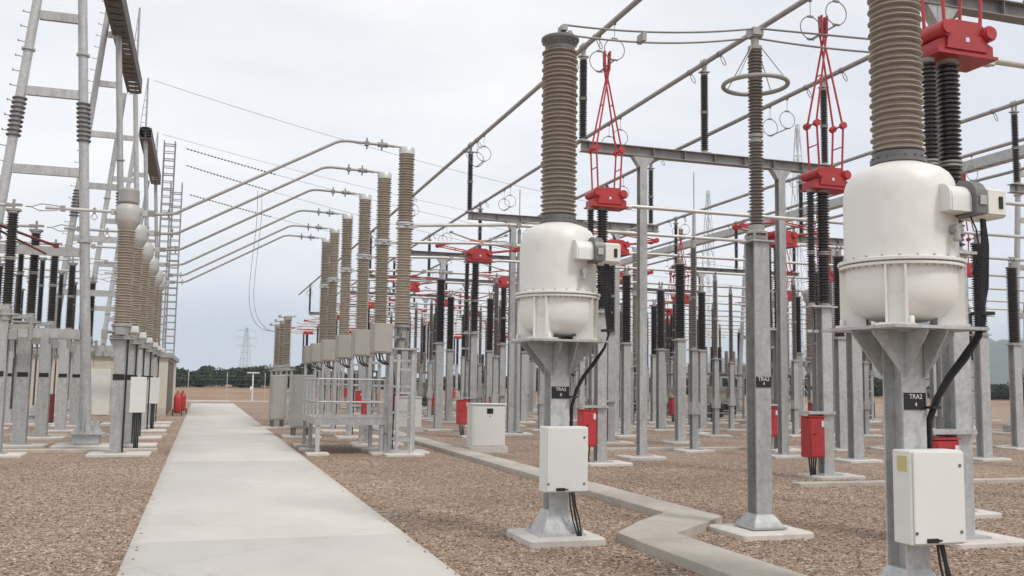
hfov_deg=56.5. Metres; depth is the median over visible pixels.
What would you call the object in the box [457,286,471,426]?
slim insulator post
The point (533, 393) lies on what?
slim insulator post
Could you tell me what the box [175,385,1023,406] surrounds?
field
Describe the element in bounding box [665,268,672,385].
pantograph disconnector
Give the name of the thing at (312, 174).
line conductor
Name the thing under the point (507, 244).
cross busbar
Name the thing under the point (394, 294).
steel portal
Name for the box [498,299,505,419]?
slim insulator post
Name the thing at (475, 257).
pantograph disconnector
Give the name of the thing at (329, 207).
line conductor
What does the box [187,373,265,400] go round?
perimeter fence
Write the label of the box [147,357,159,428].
junction cabinet
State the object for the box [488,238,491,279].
post insulator
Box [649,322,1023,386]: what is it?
hills
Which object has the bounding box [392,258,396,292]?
post insulator
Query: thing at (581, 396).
slim insulator post
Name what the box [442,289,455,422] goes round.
tube support post
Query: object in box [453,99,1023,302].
overhead busbar
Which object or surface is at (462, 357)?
tube support post
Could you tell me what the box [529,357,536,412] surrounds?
tube support post
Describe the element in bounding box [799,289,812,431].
current transformer
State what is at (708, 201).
lightning tower
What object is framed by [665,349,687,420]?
switchgear frame
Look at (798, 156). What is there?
lightning tower
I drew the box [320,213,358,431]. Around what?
circuit breaker
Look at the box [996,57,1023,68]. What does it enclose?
cross busbar
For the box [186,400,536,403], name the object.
road
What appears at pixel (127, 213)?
current transformer
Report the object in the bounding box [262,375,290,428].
terminal cabinet
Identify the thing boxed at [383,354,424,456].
access ladder
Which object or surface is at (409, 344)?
slim insulator post
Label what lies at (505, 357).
pantograph disconnector
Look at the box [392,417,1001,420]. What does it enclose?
cable trench
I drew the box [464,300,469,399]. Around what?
slim insulator post
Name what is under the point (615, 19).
overhead busbar
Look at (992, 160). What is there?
gantry girder
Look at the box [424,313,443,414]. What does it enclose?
tube support post
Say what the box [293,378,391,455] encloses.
service platform
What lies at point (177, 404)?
extinguisher trolley
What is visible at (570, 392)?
slim insulator post
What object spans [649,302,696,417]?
pantograph disconnector
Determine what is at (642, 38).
twin conductor
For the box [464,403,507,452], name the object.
control kiosk
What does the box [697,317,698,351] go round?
tube support post
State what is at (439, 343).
tube support post
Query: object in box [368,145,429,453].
circuit breaker
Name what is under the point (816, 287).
tube support post
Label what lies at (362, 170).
sloping busbar
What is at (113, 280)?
cross busbar
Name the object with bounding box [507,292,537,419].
pantograph disconnector
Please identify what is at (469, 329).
cross busbar
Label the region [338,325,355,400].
pantograph disconnector
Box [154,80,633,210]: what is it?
line conductor
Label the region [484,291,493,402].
tube support post
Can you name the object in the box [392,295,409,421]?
tube support post
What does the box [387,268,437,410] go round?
pantograph disconnector
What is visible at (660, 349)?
tube support post
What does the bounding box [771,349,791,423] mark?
switchgear frame
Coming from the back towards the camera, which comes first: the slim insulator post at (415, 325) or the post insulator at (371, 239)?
the post insulator at (371, 239)
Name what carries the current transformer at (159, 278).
on the gravel ground at (523, 448)
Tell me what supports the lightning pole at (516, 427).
on the gravel ground at (523, 448)
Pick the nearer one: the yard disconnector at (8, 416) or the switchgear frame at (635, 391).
the yard disconnector at (8, 416)
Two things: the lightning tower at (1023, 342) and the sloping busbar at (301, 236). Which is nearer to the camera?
the sloping busbar at (301, 236)
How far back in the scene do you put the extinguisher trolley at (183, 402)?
47.06 m
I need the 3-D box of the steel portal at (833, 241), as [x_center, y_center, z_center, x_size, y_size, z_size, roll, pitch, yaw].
[14.059,1.985,36.806,7.100,7.650,0.750,3,-6,-18]
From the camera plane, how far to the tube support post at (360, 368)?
50.25 m
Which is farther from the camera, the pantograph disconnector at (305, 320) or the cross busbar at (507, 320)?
the pantograph disconnector at (305, 320)
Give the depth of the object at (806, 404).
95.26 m
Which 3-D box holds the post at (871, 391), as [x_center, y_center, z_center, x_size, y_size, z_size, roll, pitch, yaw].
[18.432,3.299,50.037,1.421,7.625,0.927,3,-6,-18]
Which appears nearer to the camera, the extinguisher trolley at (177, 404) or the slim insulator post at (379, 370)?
the extinguisher trolley at (177, 404)
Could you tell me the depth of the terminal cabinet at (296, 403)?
28.77 m
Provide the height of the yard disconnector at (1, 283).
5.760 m
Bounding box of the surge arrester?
[708,31,813,541]
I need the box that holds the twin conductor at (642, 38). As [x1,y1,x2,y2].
[558,24,869,52]
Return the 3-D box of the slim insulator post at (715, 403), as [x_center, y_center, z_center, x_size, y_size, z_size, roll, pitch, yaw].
[7.092,2.369,33.234,0.866,5.990,0.758,3,-6,-18]
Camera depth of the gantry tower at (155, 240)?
62.47 m
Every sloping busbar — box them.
[148,138,394,218]
[154,164,373,237]
[159,187,355,253]
[164,208,338,267]
[168,223,326,277]
[170,233,318,284]
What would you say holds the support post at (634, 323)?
on the gravel ground at (523, 448)
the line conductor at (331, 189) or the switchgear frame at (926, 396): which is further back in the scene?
the line conductor at (331, 189)
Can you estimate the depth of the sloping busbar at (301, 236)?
37.91 m
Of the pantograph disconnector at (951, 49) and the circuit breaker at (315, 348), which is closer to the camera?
the pantograph disconnector at (951, 49)
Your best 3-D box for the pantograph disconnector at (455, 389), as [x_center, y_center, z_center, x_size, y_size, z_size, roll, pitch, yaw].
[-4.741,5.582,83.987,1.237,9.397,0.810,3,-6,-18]
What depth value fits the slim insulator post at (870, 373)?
52.32 m
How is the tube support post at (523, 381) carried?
on the gravel ground at (523, 448)
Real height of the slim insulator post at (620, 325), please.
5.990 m
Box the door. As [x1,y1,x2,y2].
[91,369,110,414]
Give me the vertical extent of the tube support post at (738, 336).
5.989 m
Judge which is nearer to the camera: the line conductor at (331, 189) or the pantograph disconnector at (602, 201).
the pantograph disconnector at (602, 201)
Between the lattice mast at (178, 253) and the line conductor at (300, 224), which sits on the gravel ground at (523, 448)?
the lattice mast at (178, 253)
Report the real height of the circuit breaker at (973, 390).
7.625 m
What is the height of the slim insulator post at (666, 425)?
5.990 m
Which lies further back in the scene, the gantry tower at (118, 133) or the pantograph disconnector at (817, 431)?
the gantry tower at (118, 133)
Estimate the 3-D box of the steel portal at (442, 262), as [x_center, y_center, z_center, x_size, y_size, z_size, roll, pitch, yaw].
[-1.277,2.317,42.447,7.100,7.650,0.750,3,-6,-18]
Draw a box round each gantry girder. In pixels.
[103,0,141,93]
[139,126,160,184]
[596,145,1023,269]
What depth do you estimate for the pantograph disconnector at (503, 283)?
38.47 m
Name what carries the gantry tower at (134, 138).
on the gravel ground at (523, 448)
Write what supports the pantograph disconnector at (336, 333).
on the gravel ground at (523, 448)
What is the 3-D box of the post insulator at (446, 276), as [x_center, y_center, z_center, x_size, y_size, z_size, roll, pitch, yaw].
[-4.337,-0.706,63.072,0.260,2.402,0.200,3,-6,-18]
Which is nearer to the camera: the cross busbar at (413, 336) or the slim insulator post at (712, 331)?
the slim insulator post at (712, 331)
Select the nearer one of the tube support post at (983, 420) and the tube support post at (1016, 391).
the tube support post at (983, 420)
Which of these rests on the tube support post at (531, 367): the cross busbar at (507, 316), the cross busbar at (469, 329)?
the cross busbar at (507, 316)
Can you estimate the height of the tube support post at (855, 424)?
5.989 m
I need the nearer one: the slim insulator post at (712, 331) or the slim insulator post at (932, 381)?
the slim insulator post at (932, 381)
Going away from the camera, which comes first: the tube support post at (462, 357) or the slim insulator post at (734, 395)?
the slim insulator post at (734, 395)
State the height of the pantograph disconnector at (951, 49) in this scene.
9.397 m
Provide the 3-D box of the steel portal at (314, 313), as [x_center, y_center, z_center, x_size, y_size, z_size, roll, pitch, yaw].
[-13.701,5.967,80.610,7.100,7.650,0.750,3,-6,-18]
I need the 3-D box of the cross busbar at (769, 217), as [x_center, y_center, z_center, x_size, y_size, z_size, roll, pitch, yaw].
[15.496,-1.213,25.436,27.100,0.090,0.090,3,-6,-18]
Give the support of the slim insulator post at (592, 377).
on the gravel ground at (523, 448)
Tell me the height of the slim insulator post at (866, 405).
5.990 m
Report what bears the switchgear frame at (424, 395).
on the gravel ground at (523, 448)
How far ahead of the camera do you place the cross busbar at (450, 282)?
38.54 m
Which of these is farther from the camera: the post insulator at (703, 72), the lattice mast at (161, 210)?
the lattice mast at (161, 210)
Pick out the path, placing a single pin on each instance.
(237, 491)
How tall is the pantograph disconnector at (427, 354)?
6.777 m
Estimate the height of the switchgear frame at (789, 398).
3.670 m
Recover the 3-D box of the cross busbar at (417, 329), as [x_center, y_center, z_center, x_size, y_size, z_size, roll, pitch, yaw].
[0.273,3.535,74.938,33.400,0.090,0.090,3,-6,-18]
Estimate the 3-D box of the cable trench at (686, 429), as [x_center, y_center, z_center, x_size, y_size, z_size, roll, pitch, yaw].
[13.621,5.865,39.070,37.692,0.170,0.260,3,-6,-18]
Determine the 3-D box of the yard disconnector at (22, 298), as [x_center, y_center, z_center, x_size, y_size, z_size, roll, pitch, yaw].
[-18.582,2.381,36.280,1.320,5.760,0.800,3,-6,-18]
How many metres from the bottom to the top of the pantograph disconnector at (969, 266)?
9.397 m
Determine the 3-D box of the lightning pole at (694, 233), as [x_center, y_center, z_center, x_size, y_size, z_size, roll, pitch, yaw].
[6.659,0.594,34.847,0.900,9.800,0.900,3,-6,-18]
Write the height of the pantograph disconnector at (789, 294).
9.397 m
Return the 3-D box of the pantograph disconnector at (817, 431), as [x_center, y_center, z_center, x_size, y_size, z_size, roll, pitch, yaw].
[6.192,-0.812,18.778,1.237,9.397,0.810,3,-6,-18]
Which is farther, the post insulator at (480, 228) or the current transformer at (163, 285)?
the post insulator at (480, 228)
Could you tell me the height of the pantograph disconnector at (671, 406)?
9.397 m
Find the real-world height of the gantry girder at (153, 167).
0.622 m
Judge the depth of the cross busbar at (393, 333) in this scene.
77.51 m
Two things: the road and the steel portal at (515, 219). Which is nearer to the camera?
the steel portal at (515, 219)
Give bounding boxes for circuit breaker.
[303,237,331,414]
[310,228,345,426]
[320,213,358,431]
[334,193,378,438]
[350,171,403,445]
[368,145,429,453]
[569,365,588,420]
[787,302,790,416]
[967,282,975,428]
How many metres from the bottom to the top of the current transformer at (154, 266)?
5.720 m
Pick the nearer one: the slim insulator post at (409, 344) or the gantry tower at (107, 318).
the gantry tower at (107, 318)
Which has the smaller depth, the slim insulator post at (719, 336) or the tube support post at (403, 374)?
the tube support post at (403, 374)
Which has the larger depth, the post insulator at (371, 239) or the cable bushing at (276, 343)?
the post insulator at (371, 239)
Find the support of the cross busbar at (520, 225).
attached to the tube support post at (840, 393)
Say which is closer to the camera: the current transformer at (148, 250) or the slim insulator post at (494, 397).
the current transformer at (148, 250)
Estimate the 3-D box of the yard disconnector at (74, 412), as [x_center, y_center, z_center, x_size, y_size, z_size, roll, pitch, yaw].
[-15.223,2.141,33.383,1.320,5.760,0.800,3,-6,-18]
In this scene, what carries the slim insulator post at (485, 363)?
on the gravel ground at (523, 448)
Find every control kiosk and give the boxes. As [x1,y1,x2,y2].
[394,396,422,431]
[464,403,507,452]
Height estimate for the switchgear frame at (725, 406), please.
3.670 m
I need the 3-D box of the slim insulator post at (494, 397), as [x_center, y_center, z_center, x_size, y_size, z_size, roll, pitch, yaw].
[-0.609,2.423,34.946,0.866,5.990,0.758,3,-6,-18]
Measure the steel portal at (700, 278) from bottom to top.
7.650 m
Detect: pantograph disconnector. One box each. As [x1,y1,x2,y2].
[291,322,316,374]
[304,314,338,404]
[330,307,351,408]
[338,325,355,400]
[349,289,395,413]
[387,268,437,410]
[388,303,426,318]
[413,312,446,407]
[416,287,470,416]
[435,231,519,437]
[452,301,461,402]
[454,300,494,316]
[478,264,516,426]
[505,297,507,403]
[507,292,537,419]
[534,363,536,409]
[576,50,632,466]
[583,221,658,444]
[596,262,653,430]
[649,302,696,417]
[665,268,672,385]
[668,229,689,423]
[732,210,817,451]
[772,249,793,426]
[797,15,865,479]
[807,210,834,436]
[920,0,1023,548]
[960,173,976,442]
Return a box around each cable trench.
[2,448,157,452]
[3,434,166,436]
[12,421,174,422]
[315,409,806,575]
[323,410,882,414]
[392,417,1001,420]
[423,429,1002,430]
[588,445,1010,450]
[792,477,1023,486]
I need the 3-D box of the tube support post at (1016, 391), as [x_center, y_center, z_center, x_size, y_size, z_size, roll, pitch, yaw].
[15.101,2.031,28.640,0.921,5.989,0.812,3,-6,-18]
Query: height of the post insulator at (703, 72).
2.402 m
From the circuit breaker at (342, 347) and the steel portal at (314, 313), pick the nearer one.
the circuit breaker at (342, 347)
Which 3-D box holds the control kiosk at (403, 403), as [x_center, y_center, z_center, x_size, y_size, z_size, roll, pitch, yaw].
[-3.628,4.447,33.242,0.980,1.318,0.620,3,-6,-18]
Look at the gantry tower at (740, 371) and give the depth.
57.94 m
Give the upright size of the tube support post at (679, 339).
5.989 m
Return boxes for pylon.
[237,328,256,367]
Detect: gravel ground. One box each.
[0,400,1023,575]
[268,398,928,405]
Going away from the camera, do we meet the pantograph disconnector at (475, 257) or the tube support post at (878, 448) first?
the tube support post at (878, 448)
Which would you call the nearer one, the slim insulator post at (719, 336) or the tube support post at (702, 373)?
the tube support post at (702, 373)
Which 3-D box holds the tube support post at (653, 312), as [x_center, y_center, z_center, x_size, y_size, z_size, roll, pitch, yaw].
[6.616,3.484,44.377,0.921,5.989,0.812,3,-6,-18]
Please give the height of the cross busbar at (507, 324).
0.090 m
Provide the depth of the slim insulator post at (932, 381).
27.63 m
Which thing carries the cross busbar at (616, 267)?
attached to the slim insulator post at (592, 377)
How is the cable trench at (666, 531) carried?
on the gravel ground at (523, 448)
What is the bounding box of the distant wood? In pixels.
[175,363,1009,399]
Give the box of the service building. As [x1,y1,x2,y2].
[13,350,178,415]
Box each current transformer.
[85,187,151,456]
[121,224,157,446]
[130,242,162,438]
[139,258,166,431]
[146,270,169,426]
[154,277,171,423]
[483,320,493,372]
[506,30,620,548]
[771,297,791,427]
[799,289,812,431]
[821,0,1005,575]
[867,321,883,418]
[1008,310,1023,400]
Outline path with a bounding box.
[117,403,459,575]
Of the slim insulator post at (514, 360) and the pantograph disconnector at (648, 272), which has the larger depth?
the slim insulator post at (514, 360)
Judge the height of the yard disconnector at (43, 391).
5.760 m
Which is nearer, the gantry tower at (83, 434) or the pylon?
the gantry tower at (83, 434)
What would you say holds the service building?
on the gravel ground at (523, 448)
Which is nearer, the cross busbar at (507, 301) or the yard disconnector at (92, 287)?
the yard disconnector at (92, 287)
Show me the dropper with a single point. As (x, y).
(255, 271)
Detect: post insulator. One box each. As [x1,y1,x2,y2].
[308,283,311,311]
[369,231,372,273]
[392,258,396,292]
[427,234,430,276]
[445,261,448,294]
[465,142,474,211]
[478,201,482,247]
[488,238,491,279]
[576,43,588,141]
[647,163,654,224]
[673,216,678,265]
[698,59,710,152]
[734,221,737,268]
[791,225,797,272]
[797,174,803,233]
[818,75,830,164]
[1008,100,1022,183]
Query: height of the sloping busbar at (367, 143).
2.320 m
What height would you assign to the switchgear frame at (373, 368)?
3.670 m
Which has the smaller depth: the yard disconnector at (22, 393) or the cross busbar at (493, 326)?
the yard disconnector at (22, 393)
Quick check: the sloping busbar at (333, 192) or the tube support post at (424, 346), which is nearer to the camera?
the sloping busbar at (333, 192)
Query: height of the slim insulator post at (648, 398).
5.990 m
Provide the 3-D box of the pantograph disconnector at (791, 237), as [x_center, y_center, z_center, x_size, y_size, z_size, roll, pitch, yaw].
[7.402,1.271,26.207,2.786,6.777,0.810,3,-6,-18]
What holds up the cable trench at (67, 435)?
on the gravel ground at (523, 448)
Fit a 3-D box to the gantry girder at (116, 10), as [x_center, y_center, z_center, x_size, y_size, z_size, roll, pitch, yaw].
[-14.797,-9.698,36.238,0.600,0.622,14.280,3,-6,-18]
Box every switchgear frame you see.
[352,354,377,409]
[416,352,427,409]
[477,354,483,402]
[574,352,588,415]
[634,367,649,415]
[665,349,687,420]
[687,347,738,423]
[707,351,745,420]
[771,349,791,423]
[788,376,790,418]
[925,378,929,415]
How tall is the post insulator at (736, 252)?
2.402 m
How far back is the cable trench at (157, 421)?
36.51 m
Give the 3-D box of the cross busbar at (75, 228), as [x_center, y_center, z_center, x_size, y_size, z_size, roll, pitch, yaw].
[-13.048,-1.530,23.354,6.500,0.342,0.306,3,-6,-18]
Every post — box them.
[247,372,258,400]
[352,357,362,413]
[377,354,381,406]
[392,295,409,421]
[407,319,410,395]
[414,302,423,416]
[418,312,426,412]
[420,320,426,408]
[421,296,433,419]
[423,270,452,430]
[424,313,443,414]
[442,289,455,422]
[453,311,464,414]
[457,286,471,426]
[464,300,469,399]
[477,305,482,402]
[483,327,486,402]
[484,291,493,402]
[491,273,505,430]
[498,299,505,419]
[514,296,525,426]
[520,346,535,422]
[527,368,543,430]
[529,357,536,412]
[533,374,536,410]
[569,373,574,416]
[569,376,574,414]
[577,358,585,408]
[588,346,593,408]
[615,266,635,437]
[619,247,655,427]
[619,306,622,419]
[647,282,673,430]
[647,299,666,423]
[647,312,649,417]
[650,292,673,426]
[661,253,699,443]
[673,235,715,452]
[686,292,690,426]
[688,284,711,430]
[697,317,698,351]
[700,271,731,436]
[708,304,713,421]
[718,324,721,386]
[725,285,745,430]
[727,316,742,420]
[737,330,745,412]
[771,305,772,386]
[789,275,800,436]
[789,289,803,429]
[799,262,834,442]
[832,245,864,451]
[834,333,882,462]
[862,350,882,436]
[866,357,881,422]
[869,321,882,420]
[870,447,883,450]
[929,320,937,435]
[968,306,975,426]
[969,230,1011,461]
[996,257,1023,449]
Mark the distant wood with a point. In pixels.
(239, 377)
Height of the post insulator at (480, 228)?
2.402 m
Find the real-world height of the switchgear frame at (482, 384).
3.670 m
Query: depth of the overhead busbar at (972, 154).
42.58 m
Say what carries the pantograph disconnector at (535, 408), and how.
on the gravel ground at (523, 448)
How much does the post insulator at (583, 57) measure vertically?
2.402 m
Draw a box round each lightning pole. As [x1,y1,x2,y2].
[361,239,369,400]
[513,190,532,434]
[686,172,711,434]
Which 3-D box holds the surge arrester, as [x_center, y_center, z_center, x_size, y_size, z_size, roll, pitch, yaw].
[2.933,-0.019,11.401,0.916,6.236,0.831,3,-6,-18]
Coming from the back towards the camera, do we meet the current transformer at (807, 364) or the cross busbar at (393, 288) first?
the cross busbar at (393, 288)
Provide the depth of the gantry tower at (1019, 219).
38.77 m
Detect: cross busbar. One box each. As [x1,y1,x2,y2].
[0,203,110,219]
[0,240,118,252]
[0,255,117,263]
[2,274,116,281]
[3,223,119,238]
[4,267,116,274]
[291,330,651,341]
[291,332,649,343]
[294,328,650,339]
[299,325,687,338]
[303,323,725,337]
[309,320,736,335]
[315,317,745,332]
[337,285,994,316]
[337,304,805,324]
[337,309,805,328]
[337,314,801,331]
[339,278,1023,310]
[350,300,877,322]
[353,269,1023,302]
[356,294,805,314]
[371,255,1023,291]
[391,240,1023,277]
[415,222,1023,261]
[628,204,1023,238]
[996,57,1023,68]
[1006,201,1023,206]
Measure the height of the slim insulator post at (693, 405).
5.990 m
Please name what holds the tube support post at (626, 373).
on the gravel ground at (523, 448)
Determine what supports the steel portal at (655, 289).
on the gravel ground at (523, 448)
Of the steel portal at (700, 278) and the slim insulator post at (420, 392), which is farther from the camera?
the slim insulator post at (420, 392)
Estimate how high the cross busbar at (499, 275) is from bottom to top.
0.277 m
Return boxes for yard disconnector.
[0,199,58,457]
[0,258,12,429]
[3,221,53,447]
[4,270,24,424]
[10,239,70,439]
[12,278,39,420]
[33,257,79,431]
[50,270,97,426]
[66,275,104,423]
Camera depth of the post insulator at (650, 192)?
34.32 m
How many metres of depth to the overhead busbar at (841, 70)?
27.25 m
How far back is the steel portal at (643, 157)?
23.38 m
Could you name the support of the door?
in the service building
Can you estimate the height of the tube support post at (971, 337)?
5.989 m
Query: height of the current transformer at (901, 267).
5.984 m
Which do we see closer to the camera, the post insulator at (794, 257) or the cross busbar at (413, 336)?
the post insulator at (794, 257)
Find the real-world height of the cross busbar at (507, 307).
0.090 m
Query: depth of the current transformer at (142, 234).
24.13 m
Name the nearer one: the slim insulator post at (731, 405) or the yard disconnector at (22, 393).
the yard disconnector at (22, 393)
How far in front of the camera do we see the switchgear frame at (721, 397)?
44.79 m
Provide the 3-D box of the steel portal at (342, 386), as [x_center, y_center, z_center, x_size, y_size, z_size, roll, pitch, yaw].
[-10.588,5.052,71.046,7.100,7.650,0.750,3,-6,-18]
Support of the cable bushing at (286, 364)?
on the gravel ground at (523, 448)
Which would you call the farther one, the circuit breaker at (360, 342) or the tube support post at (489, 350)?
the tube support post at (489, 350)
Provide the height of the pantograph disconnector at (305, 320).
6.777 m
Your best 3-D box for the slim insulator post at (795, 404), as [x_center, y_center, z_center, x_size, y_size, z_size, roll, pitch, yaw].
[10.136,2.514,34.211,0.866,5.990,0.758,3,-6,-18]
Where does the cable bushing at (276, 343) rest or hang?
on the gravel ground at (523, 448)
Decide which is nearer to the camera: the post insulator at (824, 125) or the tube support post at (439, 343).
the post insulator at (824, 125)
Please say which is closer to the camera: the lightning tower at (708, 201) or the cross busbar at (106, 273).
the cross busbar at (106, 273)
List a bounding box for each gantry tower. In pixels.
[0,0,108,448]
[28,0,124,425]
[54,8,156,416]
[100,78,149,344]
[140,132,158,258]
[725,235,790,415]
[992,163,1023,434]
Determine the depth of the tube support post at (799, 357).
38.80 m
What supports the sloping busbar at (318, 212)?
attached to the current transformer at (154, 266)
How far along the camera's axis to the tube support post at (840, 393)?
26.64 m
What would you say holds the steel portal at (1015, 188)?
on the gravel ground at (523, 448)
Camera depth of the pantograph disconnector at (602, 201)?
20.80 m
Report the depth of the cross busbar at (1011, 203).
20.31 m
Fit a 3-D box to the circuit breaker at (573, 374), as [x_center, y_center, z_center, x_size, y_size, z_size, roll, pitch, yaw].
[3.249,2.628,45.686,1.421,7.625,0.927,3,-6,-18]
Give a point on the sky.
(430, 77)
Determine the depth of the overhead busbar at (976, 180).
47.83 m
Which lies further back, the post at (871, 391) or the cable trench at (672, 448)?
the post at (871, 391)
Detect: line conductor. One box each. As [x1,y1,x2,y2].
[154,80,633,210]
[163,134,612,238]
[185,148,738,267]
[186,165,741,286]
[188,194,723,301]
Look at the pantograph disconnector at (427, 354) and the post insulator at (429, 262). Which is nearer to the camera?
the post insulator at (429, 262)
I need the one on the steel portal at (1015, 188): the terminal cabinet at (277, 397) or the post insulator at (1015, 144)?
the post insulator at (1015, 144)
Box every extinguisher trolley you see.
[172,391,181,415]
[180,390,186,412]
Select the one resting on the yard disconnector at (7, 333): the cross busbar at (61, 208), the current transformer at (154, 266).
the cross busbar at (61, 208)
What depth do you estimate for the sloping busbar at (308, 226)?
35.48 m
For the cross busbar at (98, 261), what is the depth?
30.56 m
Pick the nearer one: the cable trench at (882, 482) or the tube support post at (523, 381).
the cable trench at (882, 482)
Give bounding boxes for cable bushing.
[265,323,279,419]
[269,319,289,422]
[273,315,295,425]
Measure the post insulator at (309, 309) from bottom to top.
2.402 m
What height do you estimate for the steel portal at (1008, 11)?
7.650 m
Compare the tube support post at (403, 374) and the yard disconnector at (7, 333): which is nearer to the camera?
the yard disconnector at (7, 333)
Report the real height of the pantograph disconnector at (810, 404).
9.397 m
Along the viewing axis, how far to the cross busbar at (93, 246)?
27.13 m
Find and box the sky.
[0,0,1023,378]
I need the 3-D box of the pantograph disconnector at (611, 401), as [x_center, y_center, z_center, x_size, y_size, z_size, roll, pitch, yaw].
[3.025,1.420,28.358,2.786,6.777,0.810,3,-6,-18]
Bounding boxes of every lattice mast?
[158,140,175,352]
[162,182,182,353]
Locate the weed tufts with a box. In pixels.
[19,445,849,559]
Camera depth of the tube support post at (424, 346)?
61.95 m
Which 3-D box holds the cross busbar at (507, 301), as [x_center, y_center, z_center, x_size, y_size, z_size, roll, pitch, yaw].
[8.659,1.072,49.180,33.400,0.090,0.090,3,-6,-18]
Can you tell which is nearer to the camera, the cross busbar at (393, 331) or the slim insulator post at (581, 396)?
the slim insulator post at (581, 396)
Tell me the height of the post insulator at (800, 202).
2.402 m
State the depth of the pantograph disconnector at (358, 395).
50.63 m
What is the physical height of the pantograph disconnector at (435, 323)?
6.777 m
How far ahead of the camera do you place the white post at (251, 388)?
75.91 m
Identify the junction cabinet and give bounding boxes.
[129,350,146,447]
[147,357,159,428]
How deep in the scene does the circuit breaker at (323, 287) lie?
38.59 m
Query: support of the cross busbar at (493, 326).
attached to the pantograph disconnector
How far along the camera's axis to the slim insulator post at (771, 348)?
46.35 m
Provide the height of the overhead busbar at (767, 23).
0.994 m
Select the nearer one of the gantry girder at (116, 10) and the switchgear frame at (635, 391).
the gantry girder at (116, 10)
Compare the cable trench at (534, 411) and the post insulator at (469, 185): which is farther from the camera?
the cable trench at (534, 411)
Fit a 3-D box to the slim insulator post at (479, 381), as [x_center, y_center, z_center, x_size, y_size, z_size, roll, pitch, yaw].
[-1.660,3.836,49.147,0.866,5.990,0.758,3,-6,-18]
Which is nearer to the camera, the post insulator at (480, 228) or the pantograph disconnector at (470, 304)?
the post insulator at (480, 228)
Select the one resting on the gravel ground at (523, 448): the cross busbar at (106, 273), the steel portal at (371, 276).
the steel portal at (371, 276)
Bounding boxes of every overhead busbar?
[298,0,641,295]
[337,0,846,294]
[371,14,957,297]
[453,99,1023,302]
[479,137,1023,299]
[499,167,1023,302]
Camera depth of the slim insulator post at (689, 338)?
41.10 m
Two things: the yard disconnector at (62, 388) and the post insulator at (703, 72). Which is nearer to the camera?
the post insulator at (703, 72)
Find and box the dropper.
[249,191,274,331]
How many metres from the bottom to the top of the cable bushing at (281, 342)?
4.150 m
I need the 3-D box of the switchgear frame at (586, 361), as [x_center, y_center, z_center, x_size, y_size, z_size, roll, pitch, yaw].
[4.072,5.234,52.041,1.900,3.670,1.500,3,-6,-19]
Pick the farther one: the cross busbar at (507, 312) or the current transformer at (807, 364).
the cross busbar at (507, 312)
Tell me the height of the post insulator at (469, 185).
2.402 m
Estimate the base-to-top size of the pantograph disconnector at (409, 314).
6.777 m
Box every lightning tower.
[702,191,718,383]
[788,124,807,410]
[1023,321,1023,362]
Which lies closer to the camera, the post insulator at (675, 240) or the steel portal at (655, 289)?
the post insulator at (675, 240)
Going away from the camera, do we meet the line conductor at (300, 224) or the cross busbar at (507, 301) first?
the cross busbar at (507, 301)
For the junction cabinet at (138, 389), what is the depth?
23.10 m
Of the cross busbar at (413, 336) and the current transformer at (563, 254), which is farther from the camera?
the cross busbar at (413, 336)
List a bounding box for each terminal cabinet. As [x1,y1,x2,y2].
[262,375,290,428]
[280,375,321,437]
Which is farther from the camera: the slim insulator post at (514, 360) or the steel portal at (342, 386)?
the steel portal at (342, 386)
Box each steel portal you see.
[309,312,392,397]
[336,303,417,404]
[350,291,448,407]
[369,274,494,391]
[410,250,534,421]
[467,212,659,435]
[579,140,836,459]
[596,286,697,307]
[671,265,798,351]
[796,236,919,433]
[920,0,1023,518]
[1007,183,1023,194]
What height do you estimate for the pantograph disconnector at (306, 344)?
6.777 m

